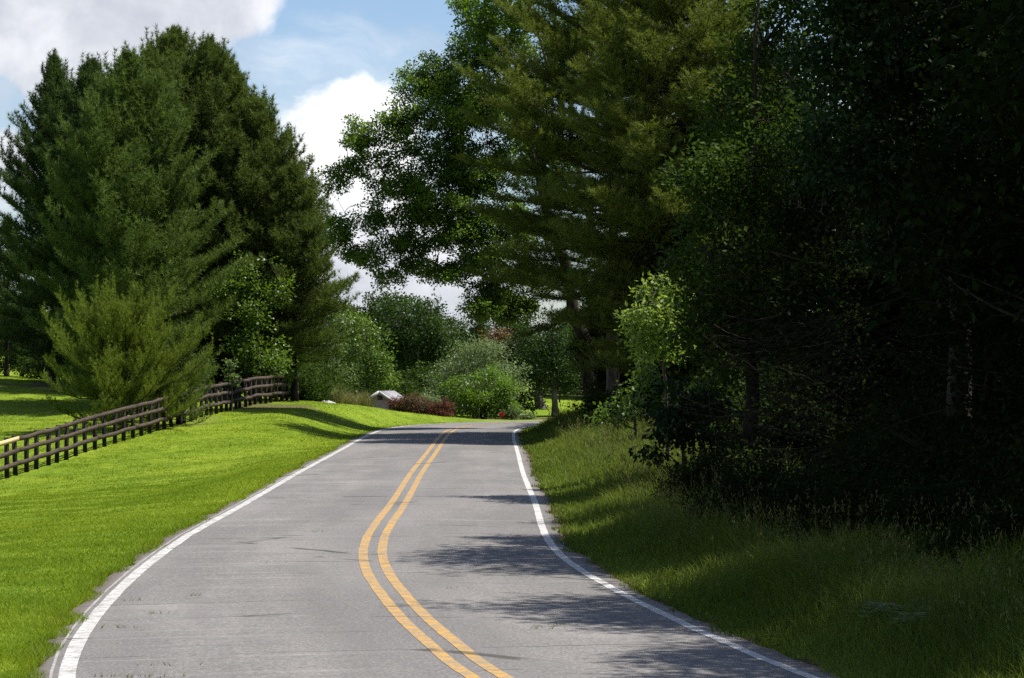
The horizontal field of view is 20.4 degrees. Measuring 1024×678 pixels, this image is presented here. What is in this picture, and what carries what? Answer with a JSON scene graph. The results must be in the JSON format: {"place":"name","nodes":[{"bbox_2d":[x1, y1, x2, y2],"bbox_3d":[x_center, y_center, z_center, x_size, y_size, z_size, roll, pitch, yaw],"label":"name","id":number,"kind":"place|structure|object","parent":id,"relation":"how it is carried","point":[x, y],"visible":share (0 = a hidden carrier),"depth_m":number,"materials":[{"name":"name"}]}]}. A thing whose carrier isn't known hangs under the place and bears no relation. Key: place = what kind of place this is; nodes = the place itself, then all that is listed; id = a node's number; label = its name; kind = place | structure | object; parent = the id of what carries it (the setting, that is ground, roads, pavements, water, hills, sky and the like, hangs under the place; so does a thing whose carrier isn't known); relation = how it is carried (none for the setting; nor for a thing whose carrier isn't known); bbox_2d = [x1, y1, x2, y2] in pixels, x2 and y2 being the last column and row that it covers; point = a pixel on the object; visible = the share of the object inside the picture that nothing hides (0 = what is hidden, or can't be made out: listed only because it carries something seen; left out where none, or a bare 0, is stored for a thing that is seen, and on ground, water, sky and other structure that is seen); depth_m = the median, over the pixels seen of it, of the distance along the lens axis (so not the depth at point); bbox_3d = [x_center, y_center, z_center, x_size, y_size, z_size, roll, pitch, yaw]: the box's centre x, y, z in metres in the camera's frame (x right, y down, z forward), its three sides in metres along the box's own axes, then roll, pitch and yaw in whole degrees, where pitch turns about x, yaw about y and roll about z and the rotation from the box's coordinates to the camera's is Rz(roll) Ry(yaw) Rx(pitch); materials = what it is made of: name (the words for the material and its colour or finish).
{"place":"outdoors","nodes":[
{"label":"outdoors","id":0,"kind":"place"},
{"bbox_2d":[329,383,357,403],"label":"plume grass","id":1,"kind":"object","parent":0,"point":[337,399],"depth_m":152.77,"materials":[{"name":"green plant"}]},
{"bbox_2d":[341,389,360,404],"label":"plume grass","id":2,"kind":"object","parent":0,"point":[351,400],"depth_m":153.73,"materials":[{"name":"green plant"}]},
{"bbox_2d":[352,388,376,406],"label":"plume grass","id":3,"kind":"object","parent":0,"point":[362,401],"depth_m":154.79,"materials":[{"name":"green plant"}]},
{"bbox_2d":[0,0,860,336],"label":"sky","id":4,"kind":"structure","parent":0,"point":[324,61],"materials":[{"name":"blue"}]},
{"bbox_2d":[31,421,838,677],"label":"road","id":5,"kind":"structure","parent":0,"point":[315,607],"depth_m":35.28,"materials":[{"name":"grey asphalt"}]},
{"bbox_2d":[49,461,314,677],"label":"road marking faded","id":6,"kind":"object","parent":5,"relation":"on","point":[57,654],"visible":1,"depth_m":36.50,"materials":[{"name":"white paint"}]},
{"bbox_2d":[58,421,498,677],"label":"white road marking","id":7,"kind":"object","parent":5,"relation":"on","point":[68,666],"visible":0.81,"depth_m":36.00,"materials":[{"name":"paint"}]},
{"bbox_2d":[94,530,569,677],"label":"crack weeds","id":8,"kind":"object","parent":5,"relation":"on","point":[201,663],"visible":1,"depth_m":30.68,"materials":[{"name":"green plant"}]},
{"bbox_2d":[358,422,518,677],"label":"yellow road marking","id":9,"kind":"object","parent":5,"relation":"on","point":[423,638],"visible":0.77,"depth_m":35.67,"materials":[{"name":"paint"}]},
{"bbox_2d":[377,422,524,677],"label":"yellow road marking","id":10,"kind":"object","parent":5,"relation":"on","point":[431,621],"visible":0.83,"depth_m":35.85,"materials":[{"name":"paint"}]},
{"bbox_2d":[512,426,818,677],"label":"white road marking","id":11,"kind":"object","parent":5,"relation":"on","point":[555,549],"visible":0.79,"depth_m":36.29,"materials":[{"name":"paint"}]},
{"bbox_2d":[0,357,1023,677],"bbox_3d":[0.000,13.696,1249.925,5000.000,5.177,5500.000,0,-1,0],"label":"ground","id":12,"kind":"structure","parent":0,"point":[190,427],"depth_m":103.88,"materials":[{"name":"green plant"}]},
{"bbox_2d":[0,349,33,376],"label":"laurel bush","id":13,"kind":"object","parent":12,"relation":"on","point":[13,359],"visible":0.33,"depth_m":159.51,"materials":[{"name":"green plant"}]},
{"bbox_2d":[0,212,42,376],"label":"pine tree","id":14,"kind":"object","parent":12,"relation":"on","point":[5,284],"visible":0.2,"depth_m":157.71,"materials":[{"name":"green plant"}]},
{"bbox_2d":[12,341,48,378],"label":"laurel bush","id":15,"kind":"object","parent":12,"relation":"on","point":[35,373],"visible":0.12,"depth_m":154.68,"materials":[{"name":"green plant"}]},
{"bbox_2d":[0,48,84,381],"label":"pine tree","id":16,"kind":"object","parent":12,"relation":"on","point":[51,84],"visible":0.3,"depth_m":149.04,"materials":[{"name":"green plant"}]},
{"bbox_2d":[7,51,106,377],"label":"pine tree","id":17,"kind":"object","parent":12,"relation":"on","point":[74,92],"visible":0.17,"depth_m":146.64,"materials":[{"name":"green plant"}]},
{"bbox_2d":[1,39,251,403],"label":"pine tree","id":18,"kind":"object","parent":12,"relation":"on","point":[137,199],"visible":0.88,"depth_m":129.78,"materials":[{"name":"green plant"}]},
{"bbox_2d":[40,271,213,428],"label":"young pine","id":19,"kind":"object","parent":12,"relation":"on","point":[129,331],"visible":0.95,"depth_m":111.93,"materials":[{"name":"green plant"}]},
{"bbox_2d":[0,374,298,478],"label":"rail fence","id":20,"kind":"object","parent":12,"relation":"on","point":[56,440],"visible":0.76,"depth_m":106.42,"materials":[{"name":"brown wood"}]},
{"bbox_2d":[76,43,222,388],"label":"pine tree","id":21,"kind":"object","parent":12,"relation":"on","point":[153,58],"visible":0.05,"depth_m":140.61,"materials":[{"name":"green plant"}]},
{"bbox_2d":[74,23,227,390],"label":"pine tree","id":22,"kind":"object","parent":12,"relation":"on","point":[172,43],"visible":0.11,"depth_m":146.37,"materials":[{"name":"green plant"}]},
{"bbox_2d":[148,317,222,424],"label":"young pine","id":23,"kind":"object","parent":12,"relation":"on","point":[190,390],"visible":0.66,"depth_m":114.25,"materials":[{"name":"green plant"}]},
{"bbox_2d":[146,28,297,393],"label":"pine tree","id":24,"kind":"object","parent":12,"relation":"on","point":[209,73],"visible":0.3,"depth_m":141.47,"materials":[{"name":"green plant"}]},
{"bbox_2d":[220,356,241,411],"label":"maple sapling","id":25,"kind":"object","parent":12,"relation":"on","point":[232,365],"visible":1,"depth_m":124.93,"materials":[{"name":"green plant"}]},
{"bbox_2d":[190,372,273,395],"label":"laurel bush","id":26,"kind":"object","parent":12,"relation":"on","point":[219,378],"visible":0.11,"depth_m":145.25,"materials":[{"name":"green plant"}]},
{"bbox_2d":[196,61,297,395],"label":"pine tree","id":27,"kind":"object","parent":12,"relation":"on","point":[239,72],"visible":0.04,"depth_m":144.25,"materials":[{"name":"green plant"}]},
{"bbox_2d":[207,250,298,400],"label":"maple sapling","id":28,"kind":"object","parent":12,"relation":"on","point":[257,320],"visible":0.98,"depth_m":135.83,"materials":[{"name":"green plant"}]},
{"bbox_2d":[178,91,351,394],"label":"pine tree","id":29,"kind":"object","parent":12,"relation":"on","point":[251,173],"visible":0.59,"depth_m":139.54,"materials":[{"name":"green plant"}]},
{"bbox_2d":[242,364,329,400],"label":"laurel bush","id":30,"kind":"object","parent":12,"relation":"on","point":[302,387],"visible":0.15,"depth_m":146.39,"materials":[{"name":"green plant"}]},
{"bbox_2d":[268,350,310,389],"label":"maple sapling","id":31,"kind":"object","parent":12,"relation":"on","point":[289,376],"visible":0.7,"depth_m":138.59,"materials":[{"name":"green plant"}]},
{"bbox_2d":[230,154,363,401],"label":"pine tree","id":32,"kind":"object","parent":12,"relation":"on","point":[292,177],"visible":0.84,"depth_m":138.15,"materials":[{"name":"green plant"}]},
{"bbox_2d":[267,363,345,401],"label":"laurel bush","id":33,"kind":"object","parent":12,"relation":"on","point":[324,391],"visible":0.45,"depth_m":147.88,"materials":[{"name":"green plant"}]},
{"bbox_2d":[288,356,357,399],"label":"laurel bush","id":34,"kind":"object","parent":12,"relation":"on","point":[328,370],"visible":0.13,"depth_m":156.64,"materials":[{"name":"green plant"}]},
{"bbox_2d":[298,301,366,357],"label":"tree","id":35,"kind":"object","parent":12,"relation":"on","point":[330,323],"visible":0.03,"depth_m":234.84,"materials":[{"name":"green plant"}]},
{"bbox_2d":[304,304,364,391],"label":"garden tree","id":36,"kind":"object","parent":12,"relation":"on","point":[340,326],"visible":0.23,"depth_m":159.92,"materials":[{"name":"green plant"}]},
{"bbox_2d":[307,311,383,371],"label":"tree","id":37,"kind":"object","parent":12,"relation":"on","point":[367,317],"visible":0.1,"depth_m":234.79,"materials":[{"name":"green plant"}]},
{"bbox_2d":[328,309,403,399],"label":"garden tree","id":38,"kind":"object","parent":12,"relation":"on","point":[374,365],"visible":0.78,"depth_m":162.68,"materials":[{"name":"green plant"}]},
{"bbox_2d":[367,391,402,408],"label":"garden shed","id":39,"kind":"structure","parent":12,"relation":"on","point":[381,397],"depth_m":159.74,"materials":[{"name":"white"}]},
{"bbox_2d":[352,363,419,396],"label":"laurel bush","id":40,"kind":"object","parent":12,"relation":"on","point":[402,387],"visible":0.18,"depth_m":168.75,"materials":[{"name":"green plant"}]},
{"bbox_2d":[385,394,407,411],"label":"barberry shrub","id":41,"kind":"object","parent":12,"relation":"on","point":[390,400],"visible":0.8,"depth_m":156.78,"materials":[{"name":"red plant"}]},
{"bbox_2d":[346,287,455,376],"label":"tree","id":42,"kind":"object","parent":12,"relation":"on","point":[369,311],"visible":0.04,"depth_m":238.88,"materials":[{"name":"green plant"}]},
{"bbox_2d":[392,392,435,414],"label":"barberry shrub","id":43,"kind":"object","parent":12,"relation":"on","point":[420,405],"visible":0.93,"depth_m":156.11,"materials":[{"name":"red plant"}]},
{"bbox_2d":[364,293,469,385],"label":"garden tree","id":44,"kind":"object","parent":12,"relation":"on","point":[432,343],"visible":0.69,"depth_m":191.30,"materials":[{"name":"green plant"}]},
{"bbox_2d":[398,359,456,402],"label":"laurel bush","id":45,"kind":"object","parent":12,"relation":"on","point":[420,381],"visible":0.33,"depth_m":173.24,"materials":[{"name":"green plant"}]},
{"bbox_2d":[420,391,441,413],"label":"garden shrub","id":46,"kind":"object","parent":12,"relation":"on","point":[432,398],"visible":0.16,"depth_m":159.37,"materials":[{"name":"green plant"}]},
{"bbox_2d":[426,396,455,416],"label":"barberry shrub","id":47,"kind":"object","parent":12,"relation":"on","point":[438,409],"visible":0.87,"depth_m":155.86,"materials":[{"name":"red plant"}]},
{"bbox_2d":[313,0,598,404],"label":"oak tree","id":48,"kind":"object","parent":12,"relation":"on","point":[437,86],"visible":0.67,"depth_m":127.17,"materials":[{"name":"green plant"}]},
{"bbox_2d":[440,313,476,377],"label":"tree","id":49,"kind":"object","parent":12,"relation":"on","point":[454,322],"visible":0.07,"depth_m":245.09,"materials":[{"name":"green plant"}]},
{"bbox_2d":[411,333,533,418],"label":"olive shrub","id":50,"kind":"object","parent":12,"relation":"on","point":[472,351],"visible":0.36,"depth_m":167.70,"materials":[{"name":"green plant"}]},
{"bbox_2d":[464,317,492,371],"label":"tree","id":51,"kind":"object","parent":12,"relation":"on","point":[480,326],"visible":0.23,"depth_m":231.75,"materials":[{"name":"green plant"}]},
{"bbox_2d":[436,362,524,418],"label":"garden shrub","id":52,"kind":"object","parent":12,"relation":"on","point":[475,401],"visible":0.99,"depth_m":160.69,"materials":[{"name":"green plant"}]},
{"bbox_2d":[475,325,515,367],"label":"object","id":53,"kind":"object","parent":12,"relation":"on","point":[496,336],"visible":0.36,"depth_m":225.67,"materials":[{"name":"brown plant"}]},
{"bbox_2d":[459,371,547,416],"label":"laurel bush","id":54,"kind":"object","parent":12,"relation":"on","point":[524,400],"visible":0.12,"depth_m":172.28,"materials":[{"name":"green plant"}]},
{"bbox_2d":[469,317,542,382],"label":"tree","id":55,"kind":"object","parent":12,"relation":"on","point":[505,326],"visible":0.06,"depth_m":248.80,"materials":[{"name":"green plant"}]},
{"bbox_2d":[500,404,524,419],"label":"garden shrub","id":56,"kind":"object","parent":12,"relation":"on","point":[511,413],"visible":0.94,"depth_m":159.86,"materials":[{"name":"green plant"}]},
{"bbox_2d":[517,411,536,419],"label":"garden shrub","id":57,"kind":"object","parent":12,"relation":"on","point":[527,416],"visible":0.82,"depth_m":158.34,"materials":[{"name":"green plant"}]},
{"bbox_2d":[452,0,603,263],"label":"tulip tree","id":58,"kind":"object","parent":12,"relation":"on","point":[483,37],"visible":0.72,"depth_m":124.33,"materials":[{"name":"green plant"}]},
{"bbox_2d":[496,329,579,408],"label":"lawn tree","id":59,"kind":"object","parent":12,"relation":"on","point":[509,345],"visible":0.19,"depth_m":185.63,"materials":[{"name":"green plant"}]},
{"bbox_2d":[506,307,582,416],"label":"lawn tree","id":60,"kind":"object","parent":12,"relation":"on","point":[548,355],"visible":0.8,"depth_m":172.32,"materials":[{"name":"green plant"}]},
{"bbox_2d":[547,302,585,394],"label":"tree","id":61,"kind":"object","parent":12,"relation":"on","point":[569,328],"depth_m":203.00,"materials":[{"name":"green plant"}]},
{"bbox_2d":[450,0,719,412],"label":"white pine","id":62,"kind":"object","parent":12,"relation":"on","point":[559,146],"visible":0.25,"depth_m":114.30,"materials":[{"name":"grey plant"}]},
{"bbox_2d":[561,298,625,398],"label":"tree","id":63,"kind":"object","parent":12,"relation":"on","point":[585,339],"visible":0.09,"depth_m":124.75,"materials":[{"name":"green plant"}]},
{"bbox_2d":[567,381,626,427],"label":"roadside shrub","id":64,"kind":"object","parent":12,"relation":"on","point":[591,406],"visible":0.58,"depth_m":103.76,"materials":[{"name":"green plant"}]},
{"bbox_2d":[577,247,667,416],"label":"tree","id":65,"kind":"object","parent":12,"relation":"on","point":[602,376],"visible":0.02,"depth_m":118.70,"materials":[{"name":"green plant"}]},
{"bbox_2d":[584,357,667,437],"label":"roadside shrub","id":66,"kind":"object","parent":12,"relation":"on","point":[607,413],"visible":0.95,"depth_m":87.14,"materials":[{"name":"green plant"}]},
{"bbox_2d":[582,352,675,413],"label":"understory shrub","id":67,"kind":"object","parent":12,"relation":"on","point":[621,387],"visible":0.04,"depth_m":117.75,"materials":[{"name":"green plant"}]},
{"bbox_2d":[613,265,696,461],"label":"sapling","id":68,"kind":"object","parent":12,"relation":"on","point":[639,320],"visible":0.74,"depth_m":65.83,"materials":[{"name":"green plant"}]},
{"bbox_2d":[610,354,707,425],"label":"understory shrub","id":69,"kind":"object","parent":12,"relation":"on","point":[672,369],"visible":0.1,"depth_m":106.33,"materials":[{"name":"green plant"}]},
{"bbox_2d":[524,0,813,383],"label":"white pine","id":70,"kind":"object","parent":12,"relation":"on","point":[633,128],"visible":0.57,"depth_m":106.16,"materials":[{"name":"green plant"}]},
{"bbox_2d":[628,374,738,469],"bbox_3d":[3.855,2.017,61.159,1.934,2.554,3.360,0,-1,38],"label":"drooping shrub","id":71,"kind":"object","parent":12,"relation":"on","point":[668,420],"visible":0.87,"depth_m":60.78,"materials":[{"name":"green plant"}]},
{"bbox_2d":[648,447,762,499],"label":"understory shrub","id":72,"kind":"object","parent":12,"relation":"on","point":[706,461],"visible":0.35,"depth_m":52.76,"materials":[{"name":"green plant"}]},
{"bbox_2d":[639,352,786,434],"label":"understory shrub","id":73,"kind":"object","parent":12,"relation":"on","point":[688,387],"visible":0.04,"depth_m":96.64,"materials":[{"name":"green plant"}]},
{"bbox_2d":[665,453,794,523],"bbox_3d":[3.883,2.510,45.988,2.449,1.340,2.185,0,-1,-39],"label":"understory shrub","id":74,"kind":"object","parent":12,"relation":"on","point":[733,481],"visible":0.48,"depth_m":45.69,"materials":[{"name":"green plant"}]},
{"bbox_2d":[689,353,772,455],"bbox_3d":[4.888,1.679,64.245,2.201,3.051,2.234,0,-1,19],"label":"roadside shrub","id":75,"kind":"object","parent":12,"relation":"on","point":[737,404],"visible":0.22,"depth_m":63.87,"materials":[{"name":"green plant"}]},
{"bbox_2d":[636,22,847,375],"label":"tree","id":76,"kind":"object","parent":12,"relation":"on","point":[684,232],"visible":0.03,"depth_m":106.56,"materials":[{"name":"green plant"}]},
{"bbox_2d":[687,391,808,458],"bbox_3d":[5.983,2.203,64.456,3.399,2.085,3.810,0,-1,-36],"label":"understory shrub","id":77,"kind":"object","parent":12,"relation":"on","point":[740,420],"visible":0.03,"depth_m":64.14,"materials":[{"name":"green plant"}]},
{"bbox_2d":[648,0,854,467],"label":"tree","id":78,"kind":"object","parent":12,"relation":"on","point":[758,158],"visible":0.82,"depth_m":60.24,"materials":[{"name":"green plant"}]},
{"bbox_2d":[716,436,805,473],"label":"roadside shrub","id":79,"kind":"object","parent":12,"relation":"on","point":[748,449],"visible":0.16,"depth_m":56.26,"materials":[{"name":"green plant"}]},
{"bbox_2d":[712,353,816,431],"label":"understory shrub","id":80,"kind":"object","parent":12,"relation":"on","point":[741,390],"visible":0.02,"depth_m":85.74,"materials":[{"name":"green plant"}]},
{"bbox_2d":[516,395,1023,677],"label":"verge grass","id":81,"kind":"structure","parent":12,"relation":"on","point":[714,574],"depth_m":33.36,"materials":[{"name":"green plant"}]},
{"bbox_2d":[701,397,854,475],"bbox_3d":[5.870,2.208,57.491,3.399,2.085,3.810,0,-1,39],"label":"understory shrub","id":82,"kind":"object","parent":12,"relation":"on","point":[777,442],"visible":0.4,"depth_m":56.78,"materials":[{"name":"green plant"}]},
{"bbox_2d":[717,464,855,540],"bbox_3d":[4.286,2.478,41.464,2.185,1.340,2.449,0,-1,-23],"label":"understory shrub","id":83,"kind":"object","parent":12,"relation":"on","point":[788,489],"visible":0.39,"depth_m":41.22,"materials":[{"name":"green plant"}]},
{"bbox_2d":[743,360,855,410],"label":"understory shrub","id":84,"kind":"object","parent":12,"relation":"on","point":[774,378],"visible":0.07,"depth_m":76.85,"materials":[{"name":"green plant"}]},
{"bbox_2d":[759,350,904,420],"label":"understory shrub","id":85,"kind":"object","parent":12,"relation":"on","point":[847,381],"visible":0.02,"depth_m":67.80,"materials":[{"name":"green plant"}]},
{"bbox_2d":[758,8,914,374],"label":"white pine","id":86,"kind":"object","parent":12,"relation":"on","point":[825,110],"depth_m":87.19,"materials":[{"name":"green plant"}]},
{"bbox_2d":[726,157,948,469],"bbox_3d":[6.923,-0.379,58.019,5.125,7.061,5.116,0,-1,0],"label":"tree","id":87,"kind":"object","parent":12,"relation":"on","point":[834,278],"visible":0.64,"depth_m":57.69,"materials":[{"name":"green plant"}]},
{"bbox_2d":[652,206,1023,520],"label":"tree","id":88,"kind":"object","parent":12,"relation":"on","point":[802,433],"visible":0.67,"depth_m":43.70,"materials":[{"name":"plant"}]},
{"bbox_2d":[776,463,943,546],"bbox_3d":[4.810,2.375,38.460,2.613,1.430,2.330,0,-1,-8],"label":"understory shrub","id":89,"kind":"object","parent":12,"relation":"on","point":[858,495],"visible":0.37,"depth_m":38.25,"materials":[{"name":"green plant"}]},
{"bbox_2d":[782,350,982,457],"bbox_3d":[8.158,1.711,59.971,4.855,2.979,5.443,0,-1,1],"label":"understory shrub","id":90,"kind":"object","parent":12,"relation":"on","point":[898,384],"visible":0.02,"depth_m":59.54,"materials":[{"name":"green plant"}]},
{"bbox_2d":[765,0,1023,504],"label":"oak tree","id":91,"kind":"object","parent":12,"relation":"on","point":[895,79],"visible":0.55,"depth_m":45.63,"materials":[{"name":"green plant"}]},
{"bbox_2d":[845,598,955,621],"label":"fern","id":92,"kind":"object","parent":12,"relation":"on","point":[879,604],"visible":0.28,"depth_m":28.81,"materials":[{"name":"green plant"}]},
{"bbox_2d":[793,4,1019,409],"bbox_3d":[10.694,-3.950,60.196,9.152,13.660,8.428,0,-1,41],"label":"tree","id":93,"kind":"object","parent":12,"relation":"on","point":[905,290],"visible":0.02,"depth_m":59.43,"materials":[{"name":"green plant"}]},
{"bbox_2d":[859,604,967,630],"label":"fern","id":94,"kind":"object","parent":12,"relation":"on","point":[902,614],"visible":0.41,"depth_m":28.24,"materials":[{"name":"green plant"}]},
{"bbox_2d":[813,351,1023,455],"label":"understory shrub","id":95,"kind":"object","parent":12,"relation":"on","point":[938,383],"visible":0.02,"depth_m":52.03,"materials":[{"name":"green plant"}]},
{"bbox_2d":[833,0,1023,428],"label":"tree","id":96,"kind":"object","parent":12,"relation":"on","point":[974,225],"visible":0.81,"depth_m":42.47,"materials":[{"name":"green plant"}]},
{"bbox_2d":[846,213,1023,494],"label":"tree","id":97,"kind":"object","parent":12,"relation":"on","point":[912,431],"visible":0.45,"depth_m":43.74,"materials":[{"name":"green plant"}]},
{"bbox_2d":[866,2,1022,409],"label":"tree","id":98,"kind":"object","parent":12,"relation":"on","point":[916,209],"depth_m":51.71,"materials":[{"name":"green plant"}]},
{"bbox_2d":[905,0,1023,155],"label":"tree","id":99,"kind":"object","parent":12,"relation":"on","point":[1015,40],"visible":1,"depth_m":34.25,"materials":[{"name":"green plant"}]},
{"bbox_2d":[910,488,1023,571],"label":"understory shrub","id":100,"kind":"object","parent":12,"relation":"on","point":[959,528],"visible":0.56,"depth_m":32.40,"materials":[{"name":"green plant"}]},
{"bbox_2d":[560,301,600,386],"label":"tree","id":101,"kind":"object","parent":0,"point":[580,383],"visible":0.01,"depth_m":136.69,"materials":[{"name":"green plant"}]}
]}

